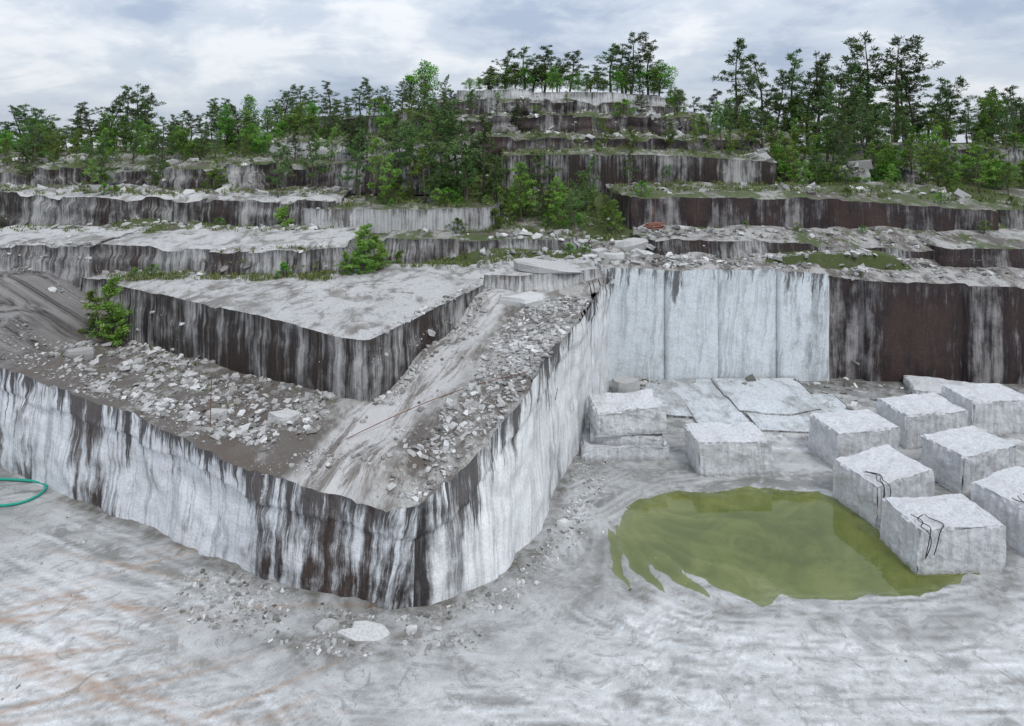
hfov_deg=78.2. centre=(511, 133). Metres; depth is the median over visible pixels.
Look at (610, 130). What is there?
pine tree
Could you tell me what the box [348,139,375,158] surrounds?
shrub
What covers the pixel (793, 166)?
shrub
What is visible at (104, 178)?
shrub
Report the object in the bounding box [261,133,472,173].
granite ledge
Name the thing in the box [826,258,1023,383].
granite quarry wall
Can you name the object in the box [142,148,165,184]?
pine tree
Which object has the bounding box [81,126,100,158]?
pine tree
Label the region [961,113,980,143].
pine tree
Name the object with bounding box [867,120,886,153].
pine tree
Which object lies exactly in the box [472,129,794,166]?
granite ledge
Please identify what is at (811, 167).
shrub
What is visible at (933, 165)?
tree
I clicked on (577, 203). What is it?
pine tree
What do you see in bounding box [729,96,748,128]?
broadleaf tree
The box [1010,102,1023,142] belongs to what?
broadleaf tree
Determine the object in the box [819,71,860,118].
pine tree
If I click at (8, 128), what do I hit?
pine tree
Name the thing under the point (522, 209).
pine tree
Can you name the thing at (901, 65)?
pine tree
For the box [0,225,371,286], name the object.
granite ledge
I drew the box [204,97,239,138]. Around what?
pine tree
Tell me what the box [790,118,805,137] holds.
pine tree
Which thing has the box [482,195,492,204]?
shrub
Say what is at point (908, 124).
broadleaf tree
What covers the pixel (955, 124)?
broadleaf tree
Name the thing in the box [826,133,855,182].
tree
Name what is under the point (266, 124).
broadleaf tree
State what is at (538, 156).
pine tree
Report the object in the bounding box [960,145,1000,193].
pine tree
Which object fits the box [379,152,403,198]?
pine tree
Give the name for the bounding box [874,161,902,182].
shrub
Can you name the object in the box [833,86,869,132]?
pine tree
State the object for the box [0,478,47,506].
garden hose
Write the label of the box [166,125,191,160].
broadleaf tree
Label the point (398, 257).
pine tree
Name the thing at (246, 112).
pine tree
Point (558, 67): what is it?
broadleaf tree
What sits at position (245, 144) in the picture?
pine tree
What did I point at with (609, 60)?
pine tree
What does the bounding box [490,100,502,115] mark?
pine tree
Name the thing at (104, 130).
pine tree
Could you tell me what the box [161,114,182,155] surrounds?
pine tree
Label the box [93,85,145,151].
pine tree
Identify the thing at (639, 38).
pine tree
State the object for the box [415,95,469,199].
pine tree
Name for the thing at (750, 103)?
pine tree
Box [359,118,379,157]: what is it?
pine tree
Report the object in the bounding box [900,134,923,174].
pine tree
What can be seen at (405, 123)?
pine tree
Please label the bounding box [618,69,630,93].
broadleaf tree
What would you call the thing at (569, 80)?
broadleaf tree
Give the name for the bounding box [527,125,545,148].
pine tree
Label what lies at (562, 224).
shrub
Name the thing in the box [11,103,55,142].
pine tree
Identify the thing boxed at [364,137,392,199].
pine tree
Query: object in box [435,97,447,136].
pine tree
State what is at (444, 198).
shrub
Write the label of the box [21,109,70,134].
pine tree
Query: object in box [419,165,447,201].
pine tree
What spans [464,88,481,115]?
pine tree
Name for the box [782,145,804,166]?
shrub
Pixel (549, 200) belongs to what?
pine tree
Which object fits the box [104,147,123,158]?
shrub
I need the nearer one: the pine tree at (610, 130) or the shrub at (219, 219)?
the shrub at (219, 219)
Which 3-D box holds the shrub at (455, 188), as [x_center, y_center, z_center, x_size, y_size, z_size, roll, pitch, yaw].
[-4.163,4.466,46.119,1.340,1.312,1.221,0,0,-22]
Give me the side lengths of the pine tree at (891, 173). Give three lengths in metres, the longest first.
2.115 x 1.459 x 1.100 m
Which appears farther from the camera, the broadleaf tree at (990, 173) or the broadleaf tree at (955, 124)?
the broadleaf tree at (955, 124)
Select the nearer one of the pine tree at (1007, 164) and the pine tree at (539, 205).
the pine tree at (539, 205)
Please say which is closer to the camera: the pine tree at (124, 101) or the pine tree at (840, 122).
the pine tree at (840, 122)
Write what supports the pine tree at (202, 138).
on the granite ledge at (61, 172)
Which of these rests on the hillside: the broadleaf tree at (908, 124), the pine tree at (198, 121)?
the pine tree at (198, 121)
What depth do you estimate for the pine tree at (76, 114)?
71.03 m
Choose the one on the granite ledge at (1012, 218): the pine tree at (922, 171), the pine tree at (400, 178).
the pine tree at (922, 171)
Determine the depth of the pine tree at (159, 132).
54.40 m
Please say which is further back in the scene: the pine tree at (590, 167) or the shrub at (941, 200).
the pine tree at (590, 167)
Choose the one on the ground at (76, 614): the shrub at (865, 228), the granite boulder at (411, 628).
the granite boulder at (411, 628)
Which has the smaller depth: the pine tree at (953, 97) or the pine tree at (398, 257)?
the pine tree at (398, 257)
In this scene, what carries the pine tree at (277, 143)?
on the granite ledge at (25, 207)
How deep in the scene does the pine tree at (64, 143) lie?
60.84 m
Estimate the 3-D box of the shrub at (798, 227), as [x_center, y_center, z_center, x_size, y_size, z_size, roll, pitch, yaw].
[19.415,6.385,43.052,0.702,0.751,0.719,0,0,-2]
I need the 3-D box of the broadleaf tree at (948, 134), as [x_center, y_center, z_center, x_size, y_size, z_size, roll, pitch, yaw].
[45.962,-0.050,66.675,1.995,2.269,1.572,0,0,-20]
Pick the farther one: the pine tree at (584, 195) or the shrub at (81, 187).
the pine tree at (584, 195)
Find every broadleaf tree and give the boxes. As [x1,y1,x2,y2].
[0,129,15,155]
[15,117,49,147]
[32,124,64,153]
[95,112,119,152]
[96,120,110,149]
[103,133,118,151]
[110,121,134,149]
[130,119,146,149]
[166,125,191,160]
[214,117,241,147]
[216,103,237,142]
[235,123,261,150]
[237,94,260,132]
[239,115,253,133]
[251,131,272,153]
[258,108,276,136]
[287,103,309,134]
[304,102,323,123]
[370,95,386,114]
[370,104,399,133]
[389,117,400,136]
[402,59,442,100]
[402,76,418,106]
[462,77,474,90]
[474,77,483,89]
[482,68,495,89]
[488,73,503,88]
[498,70,514,88]
[502,63,529,88]
[508,162,528,191]
[512,68,539,89]
[527,72,537,91]
[532,63,556,91]
[541,68,563,91]
[549,63,570,91]
[563,74,577,91]
[572,72,583,90]
[581,73,591,91]
[587,74,607,91]
[600,78,609,91]
[609,70,624,92]
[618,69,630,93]
[631,63,648,94]
[638,61,677,95]
[647,68,662,95]
[664,90,676,103]
[672,89,688,110]
[696,112,708,134]
[721,98,736,128]
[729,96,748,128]
[733,109,757,128]
[767,143,792,170]
[774,97,815,145]
[809,141,823,160]
[861,104,893,137]
[875,147,905,179]
[888,116,915,141]
[912,124,929,142]
[924,153,949,173]
[938,119,958,139]
[939,124,958,141]
[971,118,994,143]
[972,91,1008,140]
[983,159,999,187]
[992,161,1021,188]
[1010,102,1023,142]
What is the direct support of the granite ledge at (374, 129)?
on the hillside
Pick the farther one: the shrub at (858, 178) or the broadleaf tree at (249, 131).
the broadleaf tree at (249, 131)
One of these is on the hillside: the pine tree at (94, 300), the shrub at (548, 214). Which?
the shrub at (548, 214)
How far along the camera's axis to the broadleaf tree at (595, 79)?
67.88 m
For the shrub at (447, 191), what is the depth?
45.09 m
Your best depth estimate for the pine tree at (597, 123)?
58.69 m
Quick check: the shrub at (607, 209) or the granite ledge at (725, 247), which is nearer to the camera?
the granite ledge at (725, 247)
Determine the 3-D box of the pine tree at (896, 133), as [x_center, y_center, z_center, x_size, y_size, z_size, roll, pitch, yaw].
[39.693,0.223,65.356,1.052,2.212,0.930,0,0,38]
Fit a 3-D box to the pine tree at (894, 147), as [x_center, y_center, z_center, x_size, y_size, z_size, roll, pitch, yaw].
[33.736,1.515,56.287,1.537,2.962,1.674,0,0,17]
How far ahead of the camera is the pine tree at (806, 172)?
52.10 m
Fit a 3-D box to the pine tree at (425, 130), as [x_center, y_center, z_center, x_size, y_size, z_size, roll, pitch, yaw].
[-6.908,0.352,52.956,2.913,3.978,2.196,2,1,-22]
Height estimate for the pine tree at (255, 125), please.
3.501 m
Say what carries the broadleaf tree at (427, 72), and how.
on the hillside
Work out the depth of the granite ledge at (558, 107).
64.16 m
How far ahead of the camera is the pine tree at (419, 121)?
59.81 m
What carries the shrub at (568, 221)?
on the hillside
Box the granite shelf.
[0,270,610,609]
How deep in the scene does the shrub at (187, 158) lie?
53.88 m
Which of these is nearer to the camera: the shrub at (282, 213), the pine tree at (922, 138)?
the shrub at (282, 213)
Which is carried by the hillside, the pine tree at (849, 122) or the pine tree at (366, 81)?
the pine tree at (849, 122)
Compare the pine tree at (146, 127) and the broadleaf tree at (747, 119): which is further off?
the broadleaf tree at (747, 119)
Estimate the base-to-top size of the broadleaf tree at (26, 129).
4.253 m
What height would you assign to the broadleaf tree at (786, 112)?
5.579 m
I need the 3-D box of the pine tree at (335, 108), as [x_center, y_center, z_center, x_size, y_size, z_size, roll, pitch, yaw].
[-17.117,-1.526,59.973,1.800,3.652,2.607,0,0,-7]
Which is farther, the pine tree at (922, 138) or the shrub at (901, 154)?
the pine tree at (922, 138)
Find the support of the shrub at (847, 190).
on the granite ledge at (767, 207)
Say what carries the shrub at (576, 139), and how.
on the granite ledge at (608, 167)
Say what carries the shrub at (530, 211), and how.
on the hillside
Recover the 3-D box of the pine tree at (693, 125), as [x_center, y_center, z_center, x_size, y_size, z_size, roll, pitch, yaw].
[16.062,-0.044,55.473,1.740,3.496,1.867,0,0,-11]
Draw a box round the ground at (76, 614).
[0,148,1023,725]
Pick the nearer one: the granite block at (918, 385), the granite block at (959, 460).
the granite block at (959, 460)
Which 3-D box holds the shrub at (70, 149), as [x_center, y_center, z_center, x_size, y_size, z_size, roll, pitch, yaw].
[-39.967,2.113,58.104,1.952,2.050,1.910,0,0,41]
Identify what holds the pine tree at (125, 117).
on the hillside
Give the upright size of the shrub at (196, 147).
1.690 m
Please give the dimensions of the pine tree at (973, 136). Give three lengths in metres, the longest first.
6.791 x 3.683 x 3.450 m
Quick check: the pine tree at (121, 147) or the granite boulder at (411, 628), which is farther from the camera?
the pine tree at (121, 147)
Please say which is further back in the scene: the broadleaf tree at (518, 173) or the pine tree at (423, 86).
the pine tree at (423, 86)
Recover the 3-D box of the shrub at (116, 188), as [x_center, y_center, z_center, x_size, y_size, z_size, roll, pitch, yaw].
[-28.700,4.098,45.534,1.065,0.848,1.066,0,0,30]
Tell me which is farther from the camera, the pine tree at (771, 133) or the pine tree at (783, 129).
the pine tree at (783, 129)
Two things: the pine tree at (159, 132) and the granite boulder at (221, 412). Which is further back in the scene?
the pine tree at (159, 132)
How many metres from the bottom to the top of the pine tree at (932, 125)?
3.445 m
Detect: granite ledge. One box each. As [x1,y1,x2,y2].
[0,152,458,194]
[0,184,352,227]
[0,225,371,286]
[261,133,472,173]
[272,111,428,134]
[303,196,499,236]
[366,217,588,263]
[425,111,711,135]
[432,97,677,116]
[453,89,666,107]
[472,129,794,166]
[476,257,614,292]
[501,147,776,192]
[606,182,998,231]
[633,225,936,259]
[777,153,936,183]
[852,142,1023,176]
[912,228,1023,268]
[982,188,1023,228]
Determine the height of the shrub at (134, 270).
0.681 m
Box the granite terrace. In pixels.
[77,264,483,401]
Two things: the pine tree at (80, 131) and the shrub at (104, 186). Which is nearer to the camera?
the shrub at (104, 186)
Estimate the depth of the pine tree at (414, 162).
49.79 m
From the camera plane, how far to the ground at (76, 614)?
18.56 m
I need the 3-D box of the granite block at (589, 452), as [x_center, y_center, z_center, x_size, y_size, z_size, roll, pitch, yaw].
[5.191,14.619,29.887,4.083,0.740,2.324,0,0,-1]
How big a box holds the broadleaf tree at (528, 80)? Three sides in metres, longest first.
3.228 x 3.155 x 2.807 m
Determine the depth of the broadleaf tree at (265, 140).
53.96 m
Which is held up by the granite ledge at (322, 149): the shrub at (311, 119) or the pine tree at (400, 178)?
the shrub at (311, 119)
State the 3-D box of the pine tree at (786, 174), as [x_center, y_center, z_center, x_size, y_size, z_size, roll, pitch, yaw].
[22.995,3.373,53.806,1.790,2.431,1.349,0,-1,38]
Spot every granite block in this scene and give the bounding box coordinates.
[579,428,668,461]
[586,389,666,436]
[589,424,663,447]
[684,422,773,476]
[808,409,899,468]
[833,444,934,527]
[875,393,967,449]
[880,494,1005,574]
[903,375,978,395]
[919,425,1016,496]
[941,383,1023,435]
[971,466,1023,556]
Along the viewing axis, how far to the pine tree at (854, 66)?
70.82 m
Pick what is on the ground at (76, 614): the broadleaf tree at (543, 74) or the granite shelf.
the granite shelf
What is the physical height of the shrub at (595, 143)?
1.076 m
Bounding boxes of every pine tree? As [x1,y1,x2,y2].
[0,104,30,143]
[0,121,18,153]
[0,138,14,165]
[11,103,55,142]
[13,107,56,164]
[14,146,40,184]
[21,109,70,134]
[29,130,51,157]
[40,120,67,153]
[46,135,62,164]
[50,138,67,152]
[54,125,76,152]
[63,107,89,149]
[67,130,83,149]
[69,116,85,142]
[69,128,83,148]
[75,101,102,146]
[77,289,117,336]
[79,130,123,183]
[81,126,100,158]
[82,90,129,139]
[82,275,132,341]
[83,158,103,184]
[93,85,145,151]
[95,128,112,147]
[97,144,109,162]
[102,310,130,345]
[110,139,125,151]
[113,114,155,147]
[122,92,157,145]
[123,82,166,150]
[123,126,153,163]
[132,98,167,136]
[132,124,154,153]
[142,116,178,157]
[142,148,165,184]
[146,135,164,167]
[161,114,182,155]
[176,110,192,136]
[177,128,197,155]
[178,110,201,140]
[191,115,204,134]
[193,123,213,157]
[196,127,210,153]
[198,102,218,140]
[201,104,223,135]
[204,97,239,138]
[205,159,226,183]
[208,132,224,157]
[211,98,240,130]
[218,145,228,163]
[222,103,249,148]
[238,108,252,133]
[240,134,249,155]
[242,118,262,143]
[246,113,265,145]
[246,152,259,166]
[261,140,294,188]
[264,145,293,197]
[265,90,293,116]
[269,84,300,115]
[269,102,290,126]
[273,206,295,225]
[283,85,319,111]
[285,131,305,162]
[286,96,298,119]
[286,114,295,133]
[289,101,308,135]
[295,122,331,186]
[302,87,320,111]
[312,133,320,156]
[313,80,343,114]
[318,98,341,136]
[321,127,339,160]
[322,100,341,129]
[329,97,354,134]
[333,251,355,274]
[337,127,372,197]
[341,114,366,149]
[342,240,379,273]
[343,82,372,114]
[343,122,369,161]
[346,114,370,161]
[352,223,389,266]
[355,77,384,114]
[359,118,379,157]
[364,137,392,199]
[369,235,386,266]
[372,86,393,111]
[373,244,392,270]
[375,112,408,154]
[378,97,387,112]
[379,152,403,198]
[379,185,385,201]
[384,119,417,190]
[386,96,396,112]
[388,166,405,194]
[388,250,407,263]
[393,81,410,106]
[393,88,408,111]
[395,125,433,198]
[399,99,423,128]
[403,148,418,180]
[404,181,413,198]
[407,147,440,202]
[413,76,433,102]
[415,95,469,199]
[415,116,440,151]
[416,88,439,124]
[419,153,445,200]
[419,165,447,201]
[424,124,440,156]
[428,89,464,139]
[430,111,480,199]
[435,74,450,97]
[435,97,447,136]
[435,98,499,201]
[438,169,453,195]
[456,161,479,201]
[458,176,478,195]
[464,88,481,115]
[465,113,510,197]
[480,66,497,88]
[480,158,506,199]
[483,157,513,201]
[487,48,521,88]
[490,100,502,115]
[498,46,551,84]
[501,188,515,211]
[502,200,513,224]
[503,192,516,214]
[505,161,538,221]
[508,195,517,215]
[509,103,528,129]
[512,200,525,220]
[514,175,535,215]
[515,151,566,219]
[525,53,549,91]
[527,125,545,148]
[529,45,566,91]
[530,187,549,219]
[544,180,561,212]
[545,176,567,225]
[548,52,577,91]
[554,188,569,210]
[558,192,588,232]
[559,50,589,91]
[562,181,573,210]
[564,179,589,213]
[570,174,596,211]
[575,154,600,214]
[577,65,603,91]
[578,187,593,210]
[590,45,635,91]
[590,184,598,205]
[592,117,602,136]
[594,43,632,92]
[596,117,614,151]
[597,195,612,231]
[606,58,647,93]
[607,199,625,234]
[614,31,657,94]
[621,149,637,184]
[624,126,640,149]
[626,39,670,94]
[635,89,649,111]
[650,77,672,93]
[661,116,678,148]
[662,164,673,187]
[663,121,677,148]
[668,87,680,108]
[673,89,685,110]
[685,96,708,112]
[685,114,707,150]
[700,88,724,125]
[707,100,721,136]
[711,37,759,128]
[711,106,735,153]
[719,125,732,151]
[723,133,738,156]
[727,106,744,128]
[733,99,769,130]
[733,116,757,153]
[740,53,782,130]
[749,100,775,147]
[752,68,802,131]
[758,115,779,129]
[758,117,776,139]
[762,124,777,155]
[764,136,775,155]
[766,49,825,130]
[767,131,786,153]
[772,137,798,181]
[775,125,788,149]
[777,159,792,182]
[781,61,834,144]
[788,116,818,158]
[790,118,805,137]
[792,138,802,158]
[797,51,851,140]
[797,161,813,182]
[801,135,823,162]
[803,69,840,142]
[804,156,830,184]
[806,107,839,158]
[807,150,825,170]
[810,80,850,149]
[815,120,836,160]
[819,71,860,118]
[819,114,851,162]
[822,103,859,165]
[824,61,893,144]
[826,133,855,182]
[831,31,897,141]
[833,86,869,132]
[836,124,855,155]
[837,125,851,159]
[839,103,885,157]
[840,169,852,186]
[843,95,868,143]
[850,61,896,141]
[853,95,883,156]
[862,142,878,159]
[865,34,945,141]
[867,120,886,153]
[873,56,950,139]
[874,69,938,136]
[878,85,910,142]
[880,108,897,142]
[883,135,899,159]
[884,164,898,185]
[889,108,916,140]
[889,126,899,141]
[900,122,908,140]
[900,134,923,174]
[907,77,953,142]
[907,103,920,125]
[916,133,927,164]
[916,138,964,186]
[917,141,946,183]
[917,143,928,167]
[917,158,938,183]
[923,113,943,137]
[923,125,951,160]
[926,106,942,141]
[935,75,980,139]
[936,109,951,140]
[938,85,968,142]
[939,147,950,166]
[946,145,960,167]
[949,161,963,189]
[955,103,979,142]
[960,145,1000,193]
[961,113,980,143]
[963,147,980,186]
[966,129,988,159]
[967,90,1009,142]
[967,97,1003,142]
[970,86,1009,134]
[979,137,1010,169]
[983,98,1020,146]
[987,107,1021,144]
[995,85,1023,141]
[995,162,1021,194]
[996,129,1013,149]
[1010,97,1023,127]
[1012,126,1022,145]
[1016,153,1023,181]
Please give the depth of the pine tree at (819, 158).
52.79 m
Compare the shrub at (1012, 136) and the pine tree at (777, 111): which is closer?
the shrub at (1012, 136)
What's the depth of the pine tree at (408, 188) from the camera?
46.40 m
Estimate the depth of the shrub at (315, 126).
56.71 m
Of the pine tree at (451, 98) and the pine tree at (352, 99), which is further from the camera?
the pine tree at (352, 99)
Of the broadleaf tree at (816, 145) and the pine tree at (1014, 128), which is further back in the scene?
the pine tree at (1014, 128)
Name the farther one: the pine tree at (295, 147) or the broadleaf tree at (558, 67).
the broadleaf tree at (558, 67)
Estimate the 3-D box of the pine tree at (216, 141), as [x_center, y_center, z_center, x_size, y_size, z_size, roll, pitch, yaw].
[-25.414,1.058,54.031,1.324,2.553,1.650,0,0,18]
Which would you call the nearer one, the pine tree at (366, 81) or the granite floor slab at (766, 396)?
the granite floor slab at (766, 396)
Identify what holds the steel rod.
on the granite shelf
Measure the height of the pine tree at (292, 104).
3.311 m
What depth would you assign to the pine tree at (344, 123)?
60.40 m
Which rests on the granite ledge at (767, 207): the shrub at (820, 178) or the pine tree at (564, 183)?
the shrub at (820, 178)
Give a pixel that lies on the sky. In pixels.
(56, 56)
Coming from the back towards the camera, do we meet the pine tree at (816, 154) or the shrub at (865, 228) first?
the pine tree at (816, 154)
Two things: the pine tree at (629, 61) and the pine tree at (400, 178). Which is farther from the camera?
the pine tree at (629, 61)
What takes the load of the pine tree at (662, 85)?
on the granite ledge at (607, 97)
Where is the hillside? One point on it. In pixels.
(880, 260)
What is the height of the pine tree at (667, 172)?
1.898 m
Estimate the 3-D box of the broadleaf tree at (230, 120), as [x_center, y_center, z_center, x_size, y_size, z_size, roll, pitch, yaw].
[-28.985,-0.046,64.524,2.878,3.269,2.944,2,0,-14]
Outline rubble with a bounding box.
[0,92,1022,725]
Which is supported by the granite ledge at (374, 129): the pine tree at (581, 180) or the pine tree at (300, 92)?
the pine tree at (300, 92)
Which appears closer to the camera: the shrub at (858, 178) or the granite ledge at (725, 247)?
the granite ledge at (725, 247)
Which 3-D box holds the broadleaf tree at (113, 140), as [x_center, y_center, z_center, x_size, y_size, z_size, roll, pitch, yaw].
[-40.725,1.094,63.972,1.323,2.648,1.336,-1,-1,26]
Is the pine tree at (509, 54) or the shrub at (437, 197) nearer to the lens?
the shrub at (437, 197)
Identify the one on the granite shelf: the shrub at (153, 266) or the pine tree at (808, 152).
the shrub at (153, 266)
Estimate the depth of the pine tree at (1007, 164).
51.21 m
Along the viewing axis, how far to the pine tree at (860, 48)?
72.30 m
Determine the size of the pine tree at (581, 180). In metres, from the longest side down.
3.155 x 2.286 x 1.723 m
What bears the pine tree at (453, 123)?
on the granite ledge at (382, 218)
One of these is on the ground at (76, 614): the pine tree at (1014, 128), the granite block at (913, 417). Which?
the granite block at (913, 417)
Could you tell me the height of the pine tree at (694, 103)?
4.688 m
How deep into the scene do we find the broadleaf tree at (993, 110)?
67.17 m
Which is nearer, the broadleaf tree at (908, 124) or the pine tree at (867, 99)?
the pine tree at (867, 99)
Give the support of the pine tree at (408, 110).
on the granite ledge at (322, 149)
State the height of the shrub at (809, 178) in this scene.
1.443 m
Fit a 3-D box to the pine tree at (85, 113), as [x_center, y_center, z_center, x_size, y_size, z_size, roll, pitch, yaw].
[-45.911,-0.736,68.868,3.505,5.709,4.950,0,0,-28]
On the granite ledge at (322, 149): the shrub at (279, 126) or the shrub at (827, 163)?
the shrub at (279, 126)
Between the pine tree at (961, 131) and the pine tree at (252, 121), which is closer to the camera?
the pine tree at (252, 121)
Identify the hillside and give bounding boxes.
[4,108,1023,367]
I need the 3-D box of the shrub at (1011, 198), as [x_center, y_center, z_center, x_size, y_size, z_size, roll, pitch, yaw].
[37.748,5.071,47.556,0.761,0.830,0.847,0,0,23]
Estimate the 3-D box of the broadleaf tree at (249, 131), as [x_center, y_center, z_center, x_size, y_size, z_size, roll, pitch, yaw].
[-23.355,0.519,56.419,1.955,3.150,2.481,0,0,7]
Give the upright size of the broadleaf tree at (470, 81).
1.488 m
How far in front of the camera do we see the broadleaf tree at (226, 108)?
65.97 m
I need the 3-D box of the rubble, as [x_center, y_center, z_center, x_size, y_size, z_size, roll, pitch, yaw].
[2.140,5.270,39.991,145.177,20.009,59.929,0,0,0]
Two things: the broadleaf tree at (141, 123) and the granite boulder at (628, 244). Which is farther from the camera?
the broadleaf tree at (141, 123)
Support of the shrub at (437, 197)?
on the granite ledge at (382, 218)
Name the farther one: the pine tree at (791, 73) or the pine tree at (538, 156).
the pine tree at (791, 73)
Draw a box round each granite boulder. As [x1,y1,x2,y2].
[64,347,94,359]
[205,408,227,417]
[267,409,300,424]
[314,618,338,633]
[337,620,390,642]
[405,625,416,632]
[498,291,545,307]
[513,258,583,273]
[557,518,570,528]
[596,252,624,262]
[612,376,639,392]
[614,238,648,250]
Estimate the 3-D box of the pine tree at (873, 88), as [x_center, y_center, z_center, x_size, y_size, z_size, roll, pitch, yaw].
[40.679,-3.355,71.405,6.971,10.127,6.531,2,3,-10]
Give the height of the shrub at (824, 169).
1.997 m
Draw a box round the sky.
[0,0,1023,147]
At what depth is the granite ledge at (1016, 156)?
60.44 m
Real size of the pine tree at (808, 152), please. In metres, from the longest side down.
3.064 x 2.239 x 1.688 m
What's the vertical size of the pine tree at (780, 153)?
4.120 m
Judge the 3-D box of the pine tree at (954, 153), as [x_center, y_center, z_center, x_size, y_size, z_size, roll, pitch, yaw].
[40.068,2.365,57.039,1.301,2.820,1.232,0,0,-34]
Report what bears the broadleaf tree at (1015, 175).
on the granite ledge at (1012, 218)
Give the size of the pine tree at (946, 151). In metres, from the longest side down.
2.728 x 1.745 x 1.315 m
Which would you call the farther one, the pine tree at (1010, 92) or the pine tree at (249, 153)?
the pine tree at (1010, 92)
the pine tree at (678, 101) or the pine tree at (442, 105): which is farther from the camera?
the pine tree at (678, 101)
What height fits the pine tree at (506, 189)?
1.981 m
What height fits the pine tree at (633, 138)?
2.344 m
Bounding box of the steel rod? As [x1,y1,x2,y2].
[210,374,211,426]
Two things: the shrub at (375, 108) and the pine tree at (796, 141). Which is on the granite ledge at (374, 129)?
the shrub at (375, 108)
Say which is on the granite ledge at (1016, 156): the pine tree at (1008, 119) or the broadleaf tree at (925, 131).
the pine tree at (1008, 119)
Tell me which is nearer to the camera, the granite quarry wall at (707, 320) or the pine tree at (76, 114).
the granite quarry wall at (707, 320)
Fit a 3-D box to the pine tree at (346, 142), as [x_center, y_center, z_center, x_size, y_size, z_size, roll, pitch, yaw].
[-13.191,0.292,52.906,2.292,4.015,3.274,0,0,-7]
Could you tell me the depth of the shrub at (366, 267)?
36.44 m
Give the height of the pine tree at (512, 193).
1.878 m
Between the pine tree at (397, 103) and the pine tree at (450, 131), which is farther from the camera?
the pine tree at (397, 103)
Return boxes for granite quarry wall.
[590,241,828,380]
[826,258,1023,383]
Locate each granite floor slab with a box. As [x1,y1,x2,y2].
[641,379,748,423]
[711,378,820,415]
[745,394,849,433]
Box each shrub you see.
[17,139,33,151]
[18,146,46,163]
[67,146,83,152]
[77,181,90,193]
[80,137,99,154]
[99,173,113,183]
[99,183,111,194]
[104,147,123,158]
[106,185,123,196]
[130,267,141,278]
[142,263,161,278]
[152,159,170,171]
[181,150,194,159]
[184,143,203,159]
[188,139,211,154]
[200,173,227,189]
[212,217,225,224]
[227,143,239,156]
[247,139,265,154]
[272,124,286,136]
[275,120,290,134]
[275,261,291,276]
[302,116,319,133]
[309,123,322,136]
[323,129,338,138]
[328,123,343,136]
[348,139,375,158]
[356,258,373,274]
[365,98,381,114]
[377,121,394,141]
[378,182,407,204]
[429,188,447,205]
[436,187,459,203]
[438,196,448,205]
[445,217,468,232]
[448,186,463,201]
[456,197,469,206]
[473,173,489,188]
[474,187,490,199]
[482,186,503,203]
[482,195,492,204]
[489,207,502,228]
[499,190,517,210]
[519,201,538,216]
[538,212,558,227]
[555,219,569,228]
[559,208,577,226]
[562,243,576,254]
[571,215,587,228]
[574,138,584,147]
[578,244,590,252]
[586,206,600,215]
[593,141,603,151]
[600,203,611,217]
[612,98,636,116]
[628,180,652,196]
[703,141,714,151]
[775,163,798,183]
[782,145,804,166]
[783,162,802,179]
[792,222,801,231]
[797,174,819,183]
[802,163,819,179]
[811,162,831,182]
[812,173,829,184]
[815,161,843,183]
[828,166,851,182]
[842,187,851,196]
[850,175,864,183]
[857,225,867,232]
[863,147,878,162]
[864,169,884,181]
[869,161,894,181]
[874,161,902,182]
[896,149,921,163]
[915,172,927,184]
[930,192,952,204]
[934,172,950,187]
[940,154,950,170]
[940,176,956,191]
[943,166,956,178]
[944,153,984,175]
[952,154,978,177]
[964,166,983,183]
[975,220,994,233]
[981,160,1017,180]
[981,176,1003,189]
[1004,133,1023,148]
[1006,196,1016,203]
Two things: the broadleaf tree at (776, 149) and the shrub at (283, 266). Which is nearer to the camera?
the shrub at (283, 266)
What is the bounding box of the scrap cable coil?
[643,222,665,228]
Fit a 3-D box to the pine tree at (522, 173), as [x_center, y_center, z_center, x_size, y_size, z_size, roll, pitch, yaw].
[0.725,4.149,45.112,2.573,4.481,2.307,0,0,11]
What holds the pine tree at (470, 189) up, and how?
on the hillside
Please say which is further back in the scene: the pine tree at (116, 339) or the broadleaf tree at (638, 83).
the broadleaf tree at (638, 83)
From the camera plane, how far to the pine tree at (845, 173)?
48.88 m
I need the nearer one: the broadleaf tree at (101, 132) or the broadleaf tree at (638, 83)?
the broadleaf tree at (101, 132)
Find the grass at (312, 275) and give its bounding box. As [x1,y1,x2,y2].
[0,97,1023,425]
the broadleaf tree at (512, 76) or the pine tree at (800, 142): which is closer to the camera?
the pine tree at (800, 142)
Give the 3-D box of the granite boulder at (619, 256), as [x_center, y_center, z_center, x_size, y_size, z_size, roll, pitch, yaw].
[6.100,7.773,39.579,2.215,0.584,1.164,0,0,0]
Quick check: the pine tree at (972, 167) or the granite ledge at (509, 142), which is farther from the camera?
the granite ledge at (509, 142)
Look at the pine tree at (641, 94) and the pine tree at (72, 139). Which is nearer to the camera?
the pine tree at (72, 139)
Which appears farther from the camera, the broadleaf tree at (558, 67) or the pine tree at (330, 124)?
the broadleaf tree at (558, 67)
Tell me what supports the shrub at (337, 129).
on the granite ledge at (322, 149)
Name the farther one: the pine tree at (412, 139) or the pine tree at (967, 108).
the pine tree at (967, 108)
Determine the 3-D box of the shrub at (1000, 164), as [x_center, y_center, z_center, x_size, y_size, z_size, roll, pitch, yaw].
[42.918,3.286,55.801,2.614,2.109,2.615,0,0,-31]
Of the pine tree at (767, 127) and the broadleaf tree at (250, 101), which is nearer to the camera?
the pine tree at (767, 127)
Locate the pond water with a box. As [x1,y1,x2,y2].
[599,486,979,606]
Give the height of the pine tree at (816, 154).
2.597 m
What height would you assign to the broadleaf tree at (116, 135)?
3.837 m
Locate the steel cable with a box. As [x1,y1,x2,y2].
[346,372,526,438]

